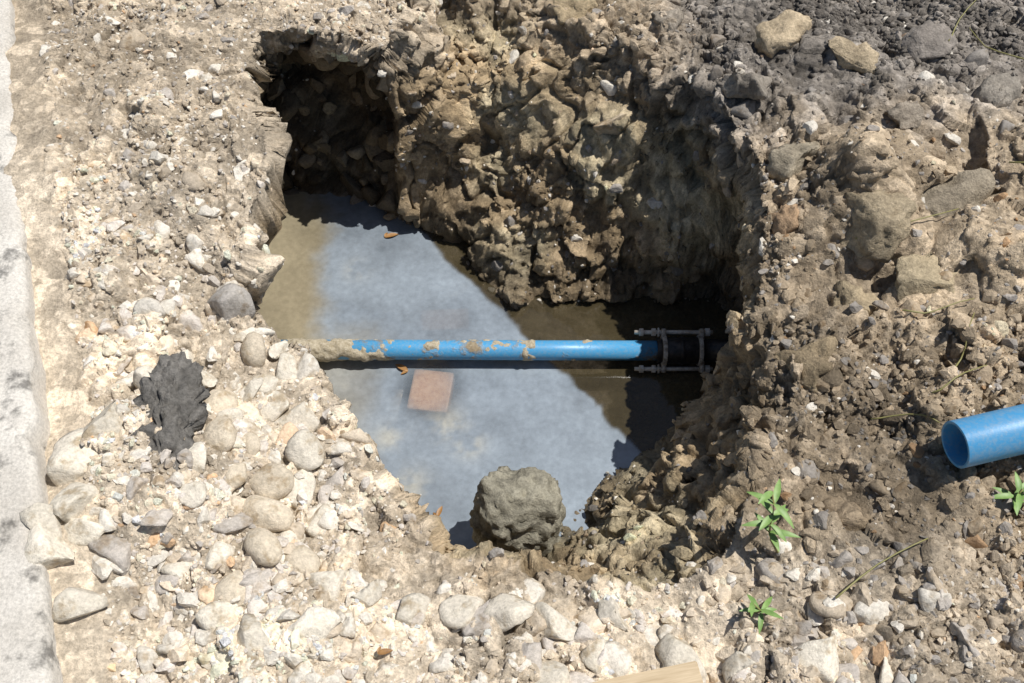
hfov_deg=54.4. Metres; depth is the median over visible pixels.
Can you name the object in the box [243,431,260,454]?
stone
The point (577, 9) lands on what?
soil lump
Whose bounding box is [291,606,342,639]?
stone
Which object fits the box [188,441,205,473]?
stone
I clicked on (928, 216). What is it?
dry twig
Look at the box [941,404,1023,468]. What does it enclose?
cut pipe
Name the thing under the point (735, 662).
stone
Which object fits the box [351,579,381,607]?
stone
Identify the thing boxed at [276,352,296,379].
stone
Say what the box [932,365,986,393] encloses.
dry twig
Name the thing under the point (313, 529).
stone
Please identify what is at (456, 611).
stone
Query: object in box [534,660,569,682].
stone
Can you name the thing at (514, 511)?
clay lump
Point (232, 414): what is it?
stone
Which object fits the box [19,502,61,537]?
stone
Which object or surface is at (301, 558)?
stone
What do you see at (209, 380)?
stone
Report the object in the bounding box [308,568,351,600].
stone
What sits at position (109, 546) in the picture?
broken stones
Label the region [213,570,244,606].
stone
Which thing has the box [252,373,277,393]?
stone
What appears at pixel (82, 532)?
stone
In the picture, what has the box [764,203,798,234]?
soil lump
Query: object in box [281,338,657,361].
water pipe
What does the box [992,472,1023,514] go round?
weed plant
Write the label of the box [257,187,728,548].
muddy water
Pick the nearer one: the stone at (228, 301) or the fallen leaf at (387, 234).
the stone at (228, 301)
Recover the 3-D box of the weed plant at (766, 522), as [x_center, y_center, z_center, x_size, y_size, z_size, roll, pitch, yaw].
[0.507,0.360,1.968,0.110,0.182,0.116,-18,57,-12]
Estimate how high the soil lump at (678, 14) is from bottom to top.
0.072 m
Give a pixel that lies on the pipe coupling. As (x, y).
(698, 350)
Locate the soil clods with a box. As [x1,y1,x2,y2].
[76,0,1023,682]
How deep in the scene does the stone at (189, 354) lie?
2.30 m
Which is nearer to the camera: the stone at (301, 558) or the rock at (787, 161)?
the stone at (301, 558)
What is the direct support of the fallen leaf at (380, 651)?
on the ground
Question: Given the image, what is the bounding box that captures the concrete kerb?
[0,0,62,682]
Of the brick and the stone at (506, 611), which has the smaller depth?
the stone at (506, 611)
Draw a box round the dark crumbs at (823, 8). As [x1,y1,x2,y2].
[625,0,1023,286]
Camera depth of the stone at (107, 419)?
2.08 m
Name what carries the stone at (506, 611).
on the ground
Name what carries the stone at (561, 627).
on the ground
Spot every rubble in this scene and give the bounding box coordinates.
[52,0,1023,682]
[263,43,396,220]
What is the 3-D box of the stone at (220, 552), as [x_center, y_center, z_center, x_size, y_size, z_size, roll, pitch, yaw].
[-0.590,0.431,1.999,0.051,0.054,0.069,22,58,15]
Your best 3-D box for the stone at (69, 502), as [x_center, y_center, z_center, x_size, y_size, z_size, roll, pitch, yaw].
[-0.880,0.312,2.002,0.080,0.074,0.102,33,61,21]
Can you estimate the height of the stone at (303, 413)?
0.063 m
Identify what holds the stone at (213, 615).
on the ground
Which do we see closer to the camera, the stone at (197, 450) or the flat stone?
the stone at (197, 450)
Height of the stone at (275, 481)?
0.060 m
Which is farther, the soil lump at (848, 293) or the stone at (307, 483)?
the soil lump at (848, 293)
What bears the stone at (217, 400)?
on the ground
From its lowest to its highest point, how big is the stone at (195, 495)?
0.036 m
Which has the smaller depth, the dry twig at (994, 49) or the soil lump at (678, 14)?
the dry twig at (994, 49)
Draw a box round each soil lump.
[553,0,597,23]
[650,8,683,31]
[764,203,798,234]
[773,335,837,393]
[822,496,871,530]
[831,280,881,315]
[840,189,916,262]
[868,405,893,435]
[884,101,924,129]
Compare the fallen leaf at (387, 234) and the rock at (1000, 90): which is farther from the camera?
the fallen leaf at (387, 234)
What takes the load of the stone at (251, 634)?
on the ground
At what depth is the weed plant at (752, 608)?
1.91 m
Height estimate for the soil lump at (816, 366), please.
0.098 m
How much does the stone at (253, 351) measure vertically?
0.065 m
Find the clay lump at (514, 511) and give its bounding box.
[469,466,565,556]
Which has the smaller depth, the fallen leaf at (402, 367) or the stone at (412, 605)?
the stone at (412, 605)
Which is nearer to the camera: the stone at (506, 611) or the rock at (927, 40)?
the stone at (506, 611)
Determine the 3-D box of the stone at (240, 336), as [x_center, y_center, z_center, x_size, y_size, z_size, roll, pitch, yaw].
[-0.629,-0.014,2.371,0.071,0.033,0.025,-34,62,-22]
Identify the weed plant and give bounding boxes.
[739,594,782,633]
[741,479,799,553]
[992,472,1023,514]
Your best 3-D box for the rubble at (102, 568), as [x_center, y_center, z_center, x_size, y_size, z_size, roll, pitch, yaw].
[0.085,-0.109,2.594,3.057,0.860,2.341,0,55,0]
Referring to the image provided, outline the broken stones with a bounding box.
[39,0,1023,682]
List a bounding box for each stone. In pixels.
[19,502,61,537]
[24,523,74,569]
[46,428,98,486]
[50,482,98,522]
[52,587,108,622]
[64,517,104,545]
[81,400,124,438]
[133,365,153,389]
[160,561,192,578]
[176,349,194,362]
[178,481,206,507]
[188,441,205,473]
[195,601,242,630]
[201,370,217,386]
[203,416,236,451]
[204,389,238,413]
[205,541,234,570]
[206,283,255,323]
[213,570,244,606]
[215,408,242,420]
[224,463,246,489]
[233,327,255,341]
[237,613,269,660]
[241,332,265,366]
[242,377,262,401]
[242,495,293,532]
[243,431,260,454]
[244,528,282,566]
[248,463,293,499]
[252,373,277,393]
[261,391,289,421]
[269,340,288,358]
[274,401,319,432]
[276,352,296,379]
[279,530,305,542]
[284,469,315,507]
[284,545,320,573]
[285,429,324,470]
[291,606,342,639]
[305,503,331,537]
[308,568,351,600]
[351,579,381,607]
[396,593,430,625]
[439,594,483,629]
[483,593,534,631]
[534,602,577,640]
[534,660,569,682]
[580,639,607,673]
[593,113,625,135]
[598,596,627,631]
[655,633,706,677]
[722,651,756,682]
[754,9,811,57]
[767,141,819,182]
[795,635,838,682]
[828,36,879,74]
[879,656,894,682]
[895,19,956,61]
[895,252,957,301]
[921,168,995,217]
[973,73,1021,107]
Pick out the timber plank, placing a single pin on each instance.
(688, 672)
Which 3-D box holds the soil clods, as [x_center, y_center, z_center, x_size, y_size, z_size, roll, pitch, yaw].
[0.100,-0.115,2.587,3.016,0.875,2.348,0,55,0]
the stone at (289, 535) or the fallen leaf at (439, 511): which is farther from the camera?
the fallen leaf at (439, 511)
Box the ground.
[3,0,1023,682]
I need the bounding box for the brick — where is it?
[408,369,454,412]
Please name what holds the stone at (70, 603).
on the ground
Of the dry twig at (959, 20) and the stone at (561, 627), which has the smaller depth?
the stone at (561, 627)
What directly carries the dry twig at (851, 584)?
on the ground
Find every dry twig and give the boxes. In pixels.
[835,538,927,598]
[855,208,958,238]
[871,413,939,422]
[902,298,973,313]
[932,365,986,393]
[948,0,975,40]
[955,313,974,366]
[969,27,1023,59]
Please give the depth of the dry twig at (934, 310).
2.21 m
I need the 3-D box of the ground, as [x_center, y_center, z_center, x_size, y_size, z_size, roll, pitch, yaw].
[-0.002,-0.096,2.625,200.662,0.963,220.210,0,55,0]
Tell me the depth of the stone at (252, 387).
2.28 m
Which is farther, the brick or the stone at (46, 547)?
the brick
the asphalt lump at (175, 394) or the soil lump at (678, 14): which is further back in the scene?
the soil lump at (678, 14)
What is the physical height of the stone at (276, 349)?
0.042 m
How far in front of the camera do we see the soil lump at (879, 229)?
2.29 m
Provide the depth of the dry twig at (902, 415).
2.12 m
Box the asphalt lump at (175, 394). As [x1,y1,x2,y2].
[130,351,210,471]
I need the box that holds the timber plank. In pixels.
[592,661,702,682]
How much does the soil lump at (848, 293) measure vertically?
0.102 m
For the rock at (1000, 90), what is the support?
on the ground
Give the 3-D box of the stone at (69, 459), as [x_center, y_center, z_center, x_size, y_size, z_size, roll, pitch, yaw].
[-0.904,0.242,2.078,0.105,0.097,0.142,0,55,0]
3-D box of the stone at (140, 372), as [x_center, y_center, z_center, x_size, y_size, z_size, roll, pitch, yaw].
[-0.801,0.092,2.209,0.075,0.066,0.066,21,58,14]
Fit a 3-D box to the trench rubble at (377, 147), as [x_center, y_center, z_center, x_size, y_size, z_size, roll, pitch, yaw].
[-0.653,-0.748,3.184,0.646,0.645,0.475,0,55,0]
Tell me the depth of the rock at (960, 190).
2.37 m
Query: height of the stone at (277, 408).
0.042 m
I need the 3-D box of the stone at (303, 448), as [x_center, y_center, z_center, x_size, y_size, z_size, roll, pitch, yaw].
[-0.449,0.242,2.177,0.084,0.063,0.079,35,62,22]
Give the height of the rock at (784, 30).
0.104 m
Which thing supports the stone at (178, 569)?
on the ground
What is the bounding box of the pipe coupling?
[634,328,728,372]
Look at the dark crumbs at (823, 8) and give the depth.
2.72 m
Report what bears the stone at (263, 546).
on the ground
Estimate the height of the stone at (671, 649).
0.073 m
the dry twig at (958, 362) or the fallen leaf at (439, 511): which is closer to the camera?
the dry twig at (958, 362)
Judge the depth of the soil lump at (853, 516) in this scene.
2.03 m
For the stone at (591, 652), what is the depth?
1.92 m
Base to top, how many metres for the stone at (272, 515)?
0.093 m
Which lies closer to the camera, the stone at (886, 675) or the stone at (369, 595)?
the stone at (886, 675)
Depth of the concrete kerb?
2.06 m
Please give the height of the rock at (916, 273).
0.118 m
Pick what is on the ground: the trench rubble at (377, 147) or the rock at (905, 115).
the rock at (905, 115)
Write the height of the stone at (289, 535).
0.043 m
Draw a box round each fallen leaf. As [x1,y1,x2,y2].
[377,646,392,654]
[384,232,397,237]
[395,364,407,373]
[433,506,442,515]
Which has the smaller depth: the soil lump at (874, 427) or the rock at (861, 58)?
the soil lump at (874, 427)
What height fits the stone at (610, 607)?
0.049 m
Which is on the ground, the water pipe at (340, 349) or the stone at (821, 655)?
the stone at (821, 655)
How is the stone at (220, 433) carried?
on the ground
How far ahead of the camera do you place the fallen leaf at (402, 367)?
2.94 m
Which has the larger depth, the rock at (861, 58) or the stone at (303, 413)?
the rock at (861, 58)

